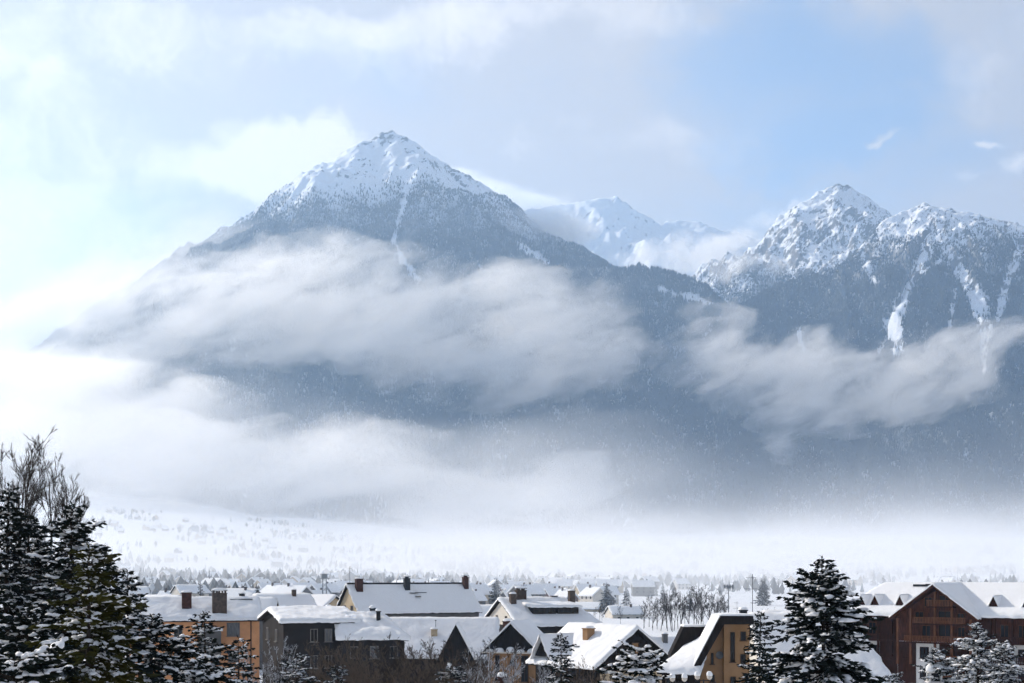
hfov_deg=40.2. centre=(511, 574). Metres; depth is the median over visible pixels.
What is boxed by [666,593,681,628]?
poplar
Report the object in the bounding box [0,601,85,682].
spruce
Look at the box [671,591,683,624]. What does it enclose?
poplar
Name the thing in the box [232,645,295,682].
bush
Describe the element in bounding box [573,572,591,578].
village house
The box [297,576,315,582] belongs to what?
village house
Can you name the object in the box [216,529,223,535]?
village house
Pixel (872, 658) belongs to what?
broad house
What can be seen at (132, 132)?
sky
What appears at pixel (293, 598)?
house
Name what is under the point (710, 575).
village house
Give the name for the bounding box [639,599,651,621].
poplar
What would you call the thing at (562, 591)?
village house
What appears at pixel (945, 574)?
village house
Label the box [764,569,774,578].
village house
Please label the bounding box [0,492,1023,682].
ground
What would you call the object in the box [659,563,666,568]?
village house
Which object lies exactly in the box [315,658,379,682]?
bush
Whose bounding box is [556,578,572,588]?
village house
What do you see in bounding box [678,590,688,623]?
poplar
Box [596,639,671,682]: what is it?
spruce
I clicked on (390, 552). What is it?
village house
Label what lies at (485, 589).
village house
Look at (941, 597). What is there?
window
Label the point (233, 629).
window
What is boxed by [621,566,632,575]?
village house
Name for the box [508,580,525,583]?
village house
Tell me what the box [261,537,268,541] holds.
village house
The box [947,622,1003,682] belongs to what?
spruce
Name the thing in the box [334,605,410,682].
dark cottage
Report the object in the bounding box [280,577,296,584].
village house
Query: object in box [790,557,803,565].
village house
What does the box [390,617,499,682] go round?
house
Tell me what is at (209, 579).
village house
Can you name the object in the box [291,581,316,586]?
village house
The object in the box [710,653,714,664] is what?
window
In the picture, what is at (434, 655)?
bush
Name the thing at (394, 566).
village house
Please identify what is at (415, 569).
village house
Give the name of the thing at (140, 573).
spruce
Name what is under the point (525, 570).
village house
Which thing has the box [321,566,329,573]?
village house
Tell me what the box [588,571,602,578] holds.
village house
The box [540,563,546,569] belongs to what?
village house
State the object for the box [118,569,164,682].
spruce
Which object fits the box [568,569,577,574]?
village house
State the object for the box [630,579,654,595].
village house
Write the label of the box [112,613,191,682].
spruce
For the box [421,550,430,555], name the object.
village house
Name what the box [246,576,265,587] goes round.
village house
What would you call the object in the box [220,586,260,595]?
house
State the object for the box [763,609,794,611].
house
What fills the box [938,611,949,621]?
window
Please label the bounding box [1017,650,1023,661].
window
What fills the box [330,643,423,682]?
bush
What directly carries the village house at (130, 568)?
on the ground
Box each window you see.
[174,625,182,636]
[226,623,240,636]
[227,650,237,662]
[265,627,268,639]
[309,629,318,642]
[310,655,317,668]
[324,655,331,668]
[325,629,331,641]
[370,646,378,658]
[390,646,398,658]
[495,655,499,679]
[521,656,527,682]
[631,642,638,653]
[709,675,715,682]
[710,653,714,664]
[729,632,735,662]
[730,677,735,682]
[739,632,746,640]
[740,654,745,664]
[868,622,876,634]
[915,611,923,622]
[919,647,928,658]
[919,668,925,678]
[922,625,930,638]
[924,597,932,606]
[937,623,949,638]
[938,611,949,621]
[939,595,949,606]
[957,613,964,623]
[957,627,964,638]
[1000,625,1008,638]
[1017,625,1023,638]
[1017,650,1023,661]
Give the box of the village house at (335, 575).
[327,572,337,578]
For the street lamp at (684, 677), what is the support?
on the ground
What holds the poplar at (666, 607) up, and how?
on the ground
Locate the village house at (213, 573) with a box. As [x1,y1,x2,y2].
[205,571,219,577]
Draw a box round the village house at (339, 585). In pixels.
[328,581,342,588]
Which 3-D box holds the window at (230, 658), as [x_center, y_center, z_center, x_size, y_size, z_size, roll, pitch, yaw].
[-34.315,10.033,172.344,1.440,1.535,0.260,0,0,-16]
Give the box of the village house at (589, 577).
[580,575,593,581]
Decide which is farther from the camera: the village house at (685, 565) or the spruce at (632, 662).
the village house at (685, 565)
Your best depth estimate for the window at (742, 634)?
121.48 m
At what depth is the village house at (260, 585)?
819.47 m
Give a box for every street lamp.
[670,673,687,682]
[694,671,712,682]
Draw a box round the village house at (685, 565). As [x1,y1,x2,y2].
[680,562,688,570]
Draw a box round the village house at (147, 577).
[143,575,156,584]
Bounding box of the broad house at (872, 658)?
[749,611,895,682]
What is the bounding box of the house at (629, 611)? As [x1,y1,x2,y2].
[603,603,643,617]
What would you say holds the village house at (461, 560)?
on the ground
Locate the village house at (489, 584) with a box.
[487,578,503,586]
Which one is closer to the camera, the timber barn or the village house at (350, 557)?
the timber barn
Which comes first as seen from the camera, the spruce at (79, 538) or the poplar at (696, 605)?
the spruce at (79, 538)
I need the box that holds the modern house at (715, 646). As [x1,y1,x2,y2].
[656,607,753,682]
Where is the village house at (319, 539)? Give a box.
[315,537,323,542]
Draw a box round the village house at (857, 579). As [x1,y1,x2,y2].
[847,573,863,585]
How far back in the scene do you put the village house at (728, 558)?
2090.05 m
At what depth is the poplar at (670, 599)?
395.30 m
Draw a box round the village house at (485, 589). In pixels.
[470,583,492,603]
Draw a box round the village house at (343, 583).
[336,579,351,586]
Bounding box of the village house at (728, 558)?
[722,554,732,561]
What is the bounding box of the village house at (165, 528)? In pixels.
[161,525,168,530]
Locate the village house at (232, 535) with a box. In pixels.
[228,533,236,538]
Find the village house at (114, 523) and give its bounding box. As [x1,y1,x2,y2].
[110,520,118,526]
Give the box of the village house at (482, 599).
[473,589,487,604]
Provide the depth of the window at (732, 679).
121.48 m
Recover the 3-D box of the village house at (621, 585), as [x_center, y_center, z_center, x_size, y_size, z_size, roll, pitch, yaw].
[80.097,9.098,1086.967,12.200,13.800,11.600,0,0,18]
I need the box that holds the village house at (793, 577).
[785,574,798,585]
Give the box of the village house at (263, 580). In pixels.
[251,577,271,587]
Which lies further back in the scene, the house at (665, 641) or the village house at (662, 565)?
the village house at (662, 565)
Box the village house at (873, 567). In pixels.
[866,565,879,573]
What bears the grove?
on the ground
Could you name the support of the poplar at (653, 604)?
on the ground
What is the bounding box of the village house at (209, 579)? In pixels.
[199,576,225,585]
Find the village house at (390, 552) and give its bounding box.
[386,550,395,556]
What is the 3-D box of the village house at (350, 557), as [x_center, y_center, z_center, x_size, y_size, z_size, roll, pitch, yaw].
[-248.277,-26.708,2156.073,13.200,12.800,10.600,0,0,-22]
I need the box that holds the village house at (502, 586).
[499,583,512,591]
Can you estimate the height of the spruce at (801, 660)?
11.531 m
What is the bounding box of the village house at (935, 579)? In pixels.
[930,576,940,581]
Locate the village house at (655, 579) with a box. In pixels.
[638,575,659,588]
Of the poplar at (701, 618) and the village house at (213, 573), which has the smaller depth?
the poplar at (701, 618)
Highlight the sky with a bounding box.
[0,0,1023,370]
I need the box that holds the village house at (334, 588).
[309,582,340,596]
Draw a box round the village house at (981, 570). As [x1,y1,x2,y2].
[975,566,986,574]
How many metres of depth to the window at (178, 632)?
170.61 m
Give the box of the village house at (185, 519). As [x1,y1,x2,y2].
[182,517,188,521]
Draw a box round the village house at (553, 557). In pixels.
[549,553,557,560]
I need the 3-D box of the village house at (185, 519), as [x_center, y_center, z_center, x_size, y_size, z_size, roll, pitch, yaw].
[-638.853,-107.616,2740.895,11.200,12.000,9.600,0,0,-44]
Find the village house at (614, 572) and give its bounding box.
[611,570,621,574]
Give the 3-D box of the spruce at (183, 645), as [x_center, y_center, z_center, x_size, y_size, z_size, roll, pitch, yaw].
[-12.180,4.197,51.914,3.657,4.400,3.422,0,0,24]
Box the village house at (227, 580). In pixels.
[223,577,240,585]
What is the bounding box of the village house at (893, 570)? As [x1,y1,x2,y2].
[891,567,901,573]
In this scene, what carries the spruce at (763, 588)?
on the ground
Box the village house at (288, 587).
[274,583,314,593]
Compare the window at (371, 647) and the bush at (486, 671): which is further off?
the window at (371, 647)
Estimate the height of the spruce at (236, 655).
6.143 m
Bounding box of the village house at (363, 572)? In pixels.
[359,570,371,575]
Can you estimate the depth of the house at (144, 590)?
379.25 m
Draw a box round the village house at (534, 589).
[506,582,545,596]
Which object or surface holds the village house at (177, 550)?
on the ground
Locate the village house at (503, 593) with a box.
[499,590,507,596]
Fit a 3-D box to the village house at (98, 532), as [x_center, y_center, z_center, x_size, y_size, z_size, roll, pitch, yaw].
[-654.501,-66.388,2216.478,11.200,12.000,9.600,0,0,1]
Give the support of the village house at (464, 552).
on the ground
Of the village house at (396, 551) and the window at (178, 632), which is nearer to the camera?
the window at (178, 632)
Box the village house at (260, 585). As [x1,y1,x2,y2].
[257,581,283,588]
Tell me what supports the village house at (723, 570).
on the ground
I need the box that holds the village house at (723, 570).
[717,566,727,573]
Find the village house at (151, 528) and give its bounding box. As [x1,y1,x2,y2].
[149,526,156,530]
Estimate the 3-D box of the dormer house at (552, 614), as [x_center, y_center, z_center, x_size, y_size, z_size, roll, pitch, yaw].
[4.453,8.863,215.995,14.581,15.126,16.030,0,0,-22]
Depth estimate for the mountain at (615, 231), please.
8099.92 m
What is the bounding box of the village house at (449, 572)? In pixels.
[444,570,455,575]
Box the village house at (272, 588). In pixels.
[260,583,280,592]
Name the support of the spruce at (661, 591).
on the ground
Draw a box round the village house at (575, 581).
[572,579,580,587]
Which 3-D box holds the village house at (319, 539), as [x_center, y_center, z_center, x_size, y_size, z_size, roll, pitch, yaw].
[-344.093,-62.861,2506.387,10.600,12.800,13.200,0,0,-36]
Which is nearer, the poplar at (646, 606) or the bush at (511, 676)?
the bush at (511, 676)
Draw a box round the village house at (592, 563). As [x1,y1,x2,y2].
[586,559,598,567]
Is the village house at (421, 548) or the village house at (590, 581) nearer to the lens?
the village house at (590, 581)
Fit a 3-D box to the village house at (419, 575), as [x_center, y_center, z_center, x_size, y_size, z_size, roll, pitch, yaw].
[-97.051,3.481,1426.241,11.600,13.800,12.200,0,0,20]
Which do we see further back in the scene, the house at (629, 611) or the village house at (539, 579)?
the village house at (539, 579)
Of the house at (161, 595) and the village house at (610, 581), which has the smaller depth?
the house at (161, 595)
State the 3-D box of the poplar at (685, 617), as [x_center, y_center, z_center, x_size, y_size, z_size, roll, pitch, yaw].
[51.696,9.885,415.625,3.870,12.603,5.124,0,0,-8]
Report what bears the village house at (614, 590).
on the ground
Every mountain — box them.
[0,130,736,536]
[524,196,760,276]
[646,184,1023,538]
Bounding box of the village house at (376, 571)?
[371,568,382,576]
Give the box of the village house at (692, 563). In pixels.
[688,560,696,567]
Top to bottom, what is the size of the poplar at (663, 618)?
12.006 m
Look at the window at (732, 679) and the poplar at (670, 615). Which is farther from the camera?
the poplar at (670, 615)
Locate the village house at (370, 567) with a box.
[366,565,374,570]
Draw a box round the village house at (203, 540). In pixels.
[196,537,206,543]
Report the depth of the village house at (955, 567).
1981.11 m
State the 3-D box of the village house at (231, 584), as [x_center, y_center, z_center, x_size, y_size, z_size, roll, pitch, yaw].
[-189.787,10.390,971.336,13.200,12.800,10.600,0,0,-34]
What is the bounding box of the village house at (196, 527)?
[189,524,199,530]
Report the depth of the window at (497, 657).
166.98 m
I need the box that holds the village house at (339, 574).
[333,569,341,578]
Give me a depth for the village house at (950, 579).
1333.86 m
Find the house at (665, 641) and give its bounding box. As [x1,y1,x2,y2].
[651,632,675,651]
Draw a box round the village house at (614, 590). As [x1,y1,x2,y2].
[594,584,619,603]
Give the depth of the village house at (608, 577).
1189.99 m
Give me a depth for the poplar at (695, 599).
399.09 m
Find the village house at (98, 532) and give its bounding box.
[94,530,102,535]
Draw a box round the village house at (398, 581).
[392,578,402,582]
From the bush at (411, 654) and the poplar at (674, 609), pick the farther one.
the poplar at (674, 609)
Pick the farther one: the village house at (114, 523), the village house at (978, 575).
the village house at (114, 523)
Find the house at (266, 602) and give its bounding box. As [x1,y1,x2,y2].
[241,592,278,669]
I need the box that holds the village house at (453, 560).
[448,558,456,564]
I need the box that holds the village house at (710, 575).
[707,573,713,579]
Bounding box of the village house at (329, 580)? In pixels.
[321,577,339,583]
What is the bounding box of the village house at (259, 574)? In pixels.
[254,570,265,576]
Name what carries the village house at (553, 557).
on the ground
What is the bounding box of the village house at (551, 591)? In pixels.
[544,586,560,596]
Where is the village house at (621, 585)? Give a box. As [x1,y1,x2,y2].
[617,578,624,592]
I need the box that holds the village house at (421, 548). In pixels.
[416,546,424,551]
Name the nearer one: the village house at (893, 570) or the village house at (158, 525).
the village house at (893, 570)
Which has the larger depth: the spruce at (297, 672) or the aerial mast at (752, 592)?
the aerial mast at (752, 592)
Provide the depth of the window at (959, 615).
192.85 m
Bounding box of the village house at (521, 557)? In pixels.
[514,553,526,560]
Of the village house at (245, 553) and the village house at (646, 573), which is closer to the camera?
the village house at (646, 573)
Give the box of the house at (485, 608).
[479,604,492,616]
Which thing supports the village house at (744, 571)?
on the ground
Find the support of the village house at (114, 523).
on the ground
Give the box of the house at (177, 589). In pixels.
[170,584,210,596]
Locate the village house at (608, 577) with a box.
[597,575,614,578]
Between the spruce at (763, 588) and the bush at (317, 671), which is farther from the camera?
the spruce at (763, 588)
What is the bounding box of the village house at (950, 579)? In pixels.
[939,576,956,581]
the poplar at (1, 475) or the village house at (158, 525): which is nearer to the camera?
the poplar at (1, 475)
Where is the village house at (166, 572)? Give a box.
[158,569,170,578]
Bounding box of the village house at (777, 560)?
[772,557,781,562]
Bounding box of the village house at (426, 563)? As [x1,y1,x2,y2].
[422,559,432,566]
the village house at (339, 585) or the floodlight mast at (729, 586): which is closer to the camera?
the floodlight mast at (729, 586)
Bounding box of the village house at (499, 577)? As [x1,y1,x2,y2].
[490,575,503,581]
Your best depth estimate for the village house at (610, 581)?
1039.48 m
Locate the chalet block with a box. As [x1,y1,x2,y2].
[851,581,1023,682]
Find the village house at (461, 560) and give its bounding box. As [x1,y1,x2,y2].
[459,558,469,564]
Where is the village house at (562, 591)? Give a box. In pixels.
[554,587,579,601]
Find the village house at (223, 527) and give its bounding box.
[220,524,226,529]
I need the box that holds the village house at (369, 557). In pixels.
[366,555,373,560]
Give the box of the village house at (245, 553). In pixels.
[238,549,249,557]
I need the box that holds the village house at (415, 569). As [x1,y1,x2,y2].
[409,566,420,573]
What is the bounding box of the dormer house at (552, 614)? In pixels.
[485,583,602,633]
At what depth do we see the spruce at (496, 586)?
728.03 m
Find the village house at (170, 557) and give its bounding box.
[163,553,174,561]
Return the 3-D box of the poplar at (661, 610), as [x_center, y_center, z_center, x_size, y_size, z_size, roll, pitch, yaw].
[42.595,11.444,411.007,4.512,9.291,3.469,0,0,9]
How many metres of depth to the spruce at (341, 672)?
87.84 m
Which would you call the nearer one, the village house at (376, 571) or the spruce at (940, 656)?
the spruce at (940, 656)
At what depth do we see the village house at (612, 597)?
751.29 m
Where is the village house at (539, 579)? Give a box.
[534,576,547,582]
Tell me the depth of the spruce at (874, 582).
1393.75 m
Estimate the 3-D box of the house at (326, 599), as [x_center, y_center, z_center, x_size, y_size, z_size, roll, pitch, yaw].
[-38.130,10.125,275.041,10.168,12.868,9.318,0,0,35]
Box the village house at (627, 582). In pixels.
[623,578,630,587]
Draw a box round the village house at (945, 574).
[940,572,955,578]
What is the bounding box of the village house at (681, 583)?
[670,577,689,589]
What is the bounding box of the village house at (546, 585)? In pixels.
[533,582,558,589]
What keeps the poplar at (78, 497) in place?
on the ground
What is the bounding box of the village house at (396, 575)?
[385,572,401,579]
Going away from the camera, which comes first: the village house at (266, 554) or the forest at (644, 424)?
the village house at (266, 554)
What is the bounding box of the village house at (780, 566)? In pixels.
[774,562,784,570]
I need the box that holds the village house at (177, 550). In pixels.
[173,547,182,552]
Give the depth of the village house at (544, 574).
1539.10 m
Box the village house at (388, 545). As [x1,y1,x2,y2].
[383,543,390,548]
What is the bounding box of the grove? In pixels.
[9,507,1016,594]
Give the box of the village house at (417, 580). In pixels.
[410,578,425,581]
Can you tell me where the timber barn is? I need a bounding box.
[437,622,476,682]
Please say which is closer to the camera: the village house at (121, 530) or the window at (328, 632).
the window at (328, 632)
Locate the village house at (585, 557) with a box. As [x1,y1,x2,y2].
[583,555,595,562]
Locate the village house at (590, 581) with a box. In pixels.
[581,577,595,583]
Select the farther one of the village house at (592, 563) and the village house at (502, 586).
the village house at (592, 563)
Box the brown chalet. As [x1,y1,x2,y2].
[525,622,667,682]
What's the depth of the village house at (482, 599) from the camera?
703.84 m
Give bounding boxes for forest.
[0,164,743,534]
[651,212,1023,537]
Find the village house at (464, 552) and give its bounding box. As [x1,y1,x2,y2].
[459,549,469,555]
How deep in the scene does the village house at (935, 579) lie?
1427.58 m
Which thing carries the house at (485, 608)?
on the ground
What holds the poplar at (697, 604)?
on the ground
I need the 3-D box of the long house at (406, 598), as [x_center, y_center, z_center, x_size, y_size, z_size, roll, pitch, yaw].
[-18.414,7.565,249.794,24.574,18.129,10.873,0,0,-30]
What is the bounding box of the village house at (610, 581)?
[595,578,618,587]
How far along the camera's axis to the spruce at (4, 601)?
40.38 m
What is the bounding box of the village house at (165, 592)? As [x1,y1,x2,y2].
[157,588,170,594]
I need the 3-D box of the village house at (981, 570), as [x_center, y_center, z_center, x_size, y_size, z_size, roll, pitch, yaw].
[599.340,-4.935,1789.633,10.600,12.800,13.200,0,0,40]
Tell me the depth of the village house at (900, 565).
2051.21 m
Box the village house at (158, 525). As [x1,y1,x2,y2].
[153,523,161,527]
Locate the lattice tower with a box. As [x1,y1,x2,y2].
[319,574,328,593]
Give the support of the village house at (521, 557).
on the ground
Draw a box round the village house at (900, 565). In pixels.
[895,562,904,568]
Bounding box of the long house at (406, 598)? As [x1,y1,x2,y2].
[337,574,482,616]
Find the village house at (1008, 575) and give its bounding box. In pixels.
[1004,573,1018,581]
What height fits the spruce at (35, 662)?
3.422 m
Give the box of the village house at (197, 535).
[194,532,202,539]
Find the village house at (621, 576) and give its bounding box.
[612,574,623,578]
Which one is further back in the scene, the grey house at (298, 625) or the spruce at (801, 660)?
the grey house at (298, 625)
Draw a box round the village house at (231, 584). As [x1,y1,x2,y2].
[227,581,249,587]
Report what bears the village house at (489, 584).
on the ground
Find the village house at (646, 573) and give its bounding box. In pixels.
[642,570,650,575]
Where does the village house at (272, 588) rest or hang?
on the ground
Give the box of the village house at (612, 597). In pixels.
[602,588,615,604]
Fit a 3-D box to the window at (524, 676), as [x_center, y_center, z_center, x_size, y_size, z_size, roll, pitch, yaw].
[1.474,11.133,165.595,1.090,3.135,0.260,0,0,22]
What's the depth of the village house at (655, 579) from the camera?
1202.72 m
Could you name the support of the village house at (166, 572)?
on the ground
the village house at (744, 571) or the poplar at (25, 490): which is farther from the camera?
the village house at (744, 571)
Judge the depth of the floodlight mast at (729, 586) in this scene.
429.85 m
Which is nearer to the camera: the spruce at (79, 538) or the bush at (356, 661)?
the spruce at (79, 538)
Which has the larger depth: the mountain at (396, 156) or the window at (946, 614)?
the mountain at (396, 156)
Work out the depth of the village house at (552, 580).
1158.21 m
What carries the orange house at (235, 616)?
on the ground
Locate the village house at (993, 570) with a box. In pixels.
[989,567,997,574]
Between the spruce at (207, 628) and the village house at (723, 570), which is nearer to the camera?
the spruce at (207, 628)
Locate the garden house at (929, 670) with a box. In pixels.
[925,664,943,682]
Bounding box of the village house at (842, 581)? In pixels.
[838,572,848,584]
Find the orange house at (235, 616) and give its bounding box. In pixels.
[125,588,262,682]
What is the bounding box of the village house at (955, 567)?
[953,564,963,571]
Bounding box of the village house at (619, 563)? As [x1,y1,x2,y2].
[614,560,622,565]
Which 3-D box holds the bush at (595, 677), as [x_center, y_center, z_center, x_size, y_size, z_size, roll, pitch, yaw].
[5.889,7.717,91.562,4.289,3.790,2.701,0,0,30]
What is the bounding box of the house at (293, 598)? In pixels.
[252,589,316,605]
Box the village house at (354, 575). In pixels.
[344,570,359,582]
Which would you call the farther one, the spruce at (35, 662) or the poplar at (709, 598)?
the poplar at (709, 598)
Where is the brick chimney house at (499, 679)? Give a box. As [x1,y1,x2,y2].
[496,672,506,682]
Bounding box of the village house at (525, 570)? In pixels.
[521,567,529,574]
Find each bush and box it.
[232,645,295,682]
[241,636,307,682]
[269,653,321,682]
[281,644,376,682]
[284,668,329,682]
[302,637,385,682]
[311,634,410,681]
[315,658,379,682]
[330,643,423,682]
[349,641,442,682]
[363,637,466,682]
[379,632,437,682]
[384,657,448,682]
[394,637,497,682]
[415,647,480,682]
[420,632,519,682]
[444,660,496,682]
[459,646,524,682]
[461,637,519,682]
[493,657,553,682]
[511,668,571,682]
[539,658,607,682]
[558,655,625,682]
[569,667,633,682]
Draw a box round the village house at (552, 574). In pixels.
[548,571,561,577]
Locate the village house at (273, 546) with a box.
[269,543,276,548]
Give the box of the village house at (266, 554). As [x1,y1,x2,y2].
[258,552,269,559]
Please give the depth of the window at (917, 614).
196.46 m
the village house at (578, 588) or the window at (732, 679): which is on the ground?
the village house at (578, 588)
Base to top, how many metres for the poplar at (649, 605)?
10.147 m
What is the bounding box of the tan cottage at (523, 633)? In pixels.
[480,618,542,682]
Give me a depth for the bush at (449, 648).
113.89 m
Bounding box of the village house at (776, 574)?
[774,571,786,578]
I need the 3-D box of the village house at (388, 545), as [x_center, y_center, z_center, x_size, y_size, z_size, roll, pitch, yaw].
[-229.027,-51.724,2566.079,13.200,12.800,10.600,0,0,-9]
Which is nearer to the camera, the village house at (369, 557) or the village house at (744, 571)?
the village house at (744, 571)
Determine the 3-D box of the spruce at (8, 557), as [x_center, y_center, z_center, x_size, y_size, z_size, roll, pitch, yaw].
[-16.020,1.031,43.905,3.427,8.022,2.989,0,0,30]
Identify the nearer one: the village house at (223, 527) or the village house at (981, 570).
the village house at (981, 570)
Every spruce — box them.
[0,481,44,680]
[0,510,65,651]
[0,534,23,679]
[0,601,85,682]
[0,636,80,682]
[9,499,160,682]
[23,542,159,682]
[78,543,143,673]
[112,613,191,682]
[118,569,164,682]
[138,568,142,580]
[143,630,223,682]
[165,650,230,682]
[185,611,243,682]
[197,582,204,595]
[221,636,261,682]
[274,651,322,682]
[322,663,349,682]
[435,662,470,682]
[488,582,499,603]
[491,577,502,602]
[543,633,576,682]
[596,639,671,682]
[599,584,612,610]
[621,587,630,605]
[660,584,668,599]
[733,610,792,682]
[752,556,886,682]
[753,579,770,604]
[754,578,773,605]
[869,570,876,584]
[884,671,903,682]
[911,646,969,682]
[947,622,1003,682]
[978,639,1023,682]
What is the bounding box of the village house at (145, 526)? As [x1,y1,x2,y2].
[141,524,149,529]
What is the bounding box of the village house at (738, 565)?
[735,563,743,569]
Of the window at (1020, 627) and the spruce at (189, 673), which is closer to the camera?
the spruce at (189, 673)
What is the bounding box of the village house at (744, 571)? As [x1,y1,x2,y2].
[736,567,750,575]
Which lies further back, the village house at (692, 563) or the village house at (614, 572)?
the village house at (692, 563)
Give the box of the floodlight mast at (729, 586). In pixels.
[724,585,733,611]
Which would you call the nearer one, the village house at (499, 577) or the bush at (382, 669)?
the bush at (382, 669)
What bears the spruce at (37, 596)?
on the ground
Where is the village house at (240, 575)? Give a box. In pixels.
[235,571,246,579]
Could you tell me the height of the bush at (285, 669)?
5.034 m
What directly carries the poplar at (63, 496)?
on the ground
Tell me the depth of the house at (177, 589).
517.82 m
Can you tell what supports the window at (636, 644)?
in the brown chalet
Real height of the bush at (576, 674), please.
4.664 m
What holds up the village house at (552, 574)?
on the ground
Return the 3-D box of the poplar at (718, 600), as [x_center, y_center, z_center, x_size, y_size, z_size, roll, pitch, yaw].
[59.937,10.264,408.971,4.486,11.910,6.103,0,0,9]
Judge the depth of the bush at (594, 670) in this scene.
96.37 m
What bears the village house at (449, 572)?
on the ground
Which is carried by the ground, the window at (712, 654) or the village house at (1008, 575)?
the village house at (1008, 575)
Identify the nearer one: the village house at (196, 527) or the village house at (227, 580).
the village house at (227, 580)
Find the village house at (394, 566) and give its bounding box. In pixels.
[390,563,398,569]
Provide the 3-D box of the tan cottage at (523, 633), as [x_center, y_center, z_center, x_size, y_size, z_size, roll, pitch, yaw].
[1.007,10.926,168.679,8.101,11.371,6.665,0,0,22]
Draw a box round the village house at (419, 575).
[410,572,422,578]
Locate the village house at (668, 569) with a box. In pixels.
[662,566,673,574]
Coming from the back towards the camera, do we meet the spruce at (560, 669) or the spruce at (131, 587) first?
the spruce at (560, 669)
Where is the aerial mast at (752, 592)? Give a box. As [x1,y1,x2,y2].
[752,574,752,611]
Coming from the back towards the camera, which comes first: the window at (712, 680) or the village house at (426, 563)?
the village house at (426, 563)
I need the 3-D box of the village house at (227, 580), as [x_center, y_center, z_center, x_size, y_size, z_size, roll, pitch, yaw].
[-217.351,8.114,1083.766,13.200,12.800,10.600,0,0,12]
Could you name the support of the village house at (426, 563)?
on the ground
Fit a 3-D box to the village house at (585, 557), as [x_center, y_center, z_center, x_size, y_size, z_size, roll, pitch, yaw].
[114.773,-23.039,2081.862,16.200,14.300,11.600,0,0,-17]
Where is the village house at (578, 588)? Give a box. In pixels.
[573,582,594,601]
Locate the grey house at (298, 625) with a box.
[257,604,360,682]
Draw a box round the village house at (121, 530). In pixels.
[117,527,124,532]
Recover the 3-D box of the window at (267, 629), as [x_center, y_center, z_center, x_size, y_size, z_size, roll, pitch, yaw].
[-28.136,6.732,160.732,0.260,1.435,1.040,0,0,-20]
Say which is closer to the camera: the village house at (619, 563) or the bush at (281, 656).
the bush at (281, 656)
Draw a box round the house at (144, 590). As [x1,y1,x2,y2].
[105,583,149,630]
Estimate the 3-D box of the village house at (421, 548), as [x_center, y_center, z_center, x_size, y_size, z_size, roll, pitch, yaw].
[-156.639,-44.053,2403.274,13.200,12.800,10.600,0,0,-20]
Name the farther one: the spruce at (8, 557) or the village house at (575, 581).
the village house at (575, 581)
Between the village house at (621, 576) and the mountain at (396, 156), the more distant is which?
the mountain at (396, 156)
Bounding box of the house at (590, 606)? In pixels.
[575,602,604,611]
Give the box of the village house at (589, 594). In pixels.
[578,585,605,604]
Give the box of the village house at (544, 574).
[537,571,551,579]
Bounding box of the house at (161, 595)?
[145,594,180,596]
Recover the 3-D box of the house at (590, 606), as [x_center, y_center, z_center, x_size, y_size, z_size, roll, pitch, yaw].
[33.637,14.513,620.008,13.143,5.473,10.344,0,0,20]
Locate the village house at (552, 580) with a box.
[547,576,562,582]
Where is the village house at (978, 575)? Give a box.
[969,572,980,578]
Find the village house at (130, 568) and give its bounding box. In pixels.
[120,565,132,571]
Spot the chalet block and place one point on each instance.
(918, 622)
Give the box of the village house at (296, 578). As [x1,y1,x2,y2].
[290,574,300,581]
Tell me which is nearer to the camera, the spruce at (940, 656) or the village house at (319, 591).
the spruce at (940, 656)
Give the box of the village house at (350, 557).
[346,554,355,560]
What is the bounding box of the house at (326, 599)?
[311,594,339,605]
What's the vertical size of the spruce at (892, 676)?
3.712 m
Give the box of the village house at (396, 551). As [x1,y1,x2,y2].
[390,548,398,554]
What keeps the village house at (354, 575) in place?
on the ground
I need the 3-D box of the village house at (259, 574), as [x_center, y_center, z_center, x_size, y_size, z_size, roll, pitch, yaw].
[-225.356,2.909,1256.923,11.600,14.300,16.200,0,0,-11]
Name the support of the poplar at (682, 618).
on the ground
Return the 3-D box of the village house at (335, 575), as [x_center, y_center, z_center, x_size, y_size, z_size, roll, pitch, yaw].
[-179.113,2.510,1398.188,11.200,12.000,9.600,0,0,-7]
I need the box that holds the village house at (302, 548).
[298,545,308,551]
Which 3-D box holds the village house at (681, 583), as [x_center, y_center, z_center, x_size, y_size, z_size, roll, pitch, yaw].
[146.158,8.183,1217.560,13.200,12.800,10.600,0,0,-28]
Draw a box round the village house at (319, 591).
[312,588,329,593]
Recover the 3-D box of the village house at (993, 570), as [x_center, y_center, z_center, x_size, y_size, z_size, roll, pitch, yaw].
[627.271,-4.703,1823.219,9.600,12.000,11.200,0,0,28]
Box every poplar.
[0,424,56,614]
[0,434,59,639]
[0,442,53,597]
[4,464,83,636]
[25,435,78,634]
[36,474,89,636]
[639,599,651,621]
[640,595,653,619]
[649,599,662,621]
[650,600,662,623]
[654,590,669,628]
[659,593,673,630]
[660,588,676,631]
[665,598,676,630]
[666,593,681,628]
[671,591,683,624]
[673,587,684,623]
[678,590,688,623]
[681,586,696,617]
[681,587,690,623]
[687,587,707,619]
[687,591,706,623]
[690,588,703,623]
[693,587,709,622]
[694,585,709,616]
[702,593,712,619]
[710,591,723,612]
[714,588,727,612]
[717,594,730,612]
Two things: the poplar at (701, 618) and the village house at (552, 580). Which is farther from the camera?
the village house at (552, 580)

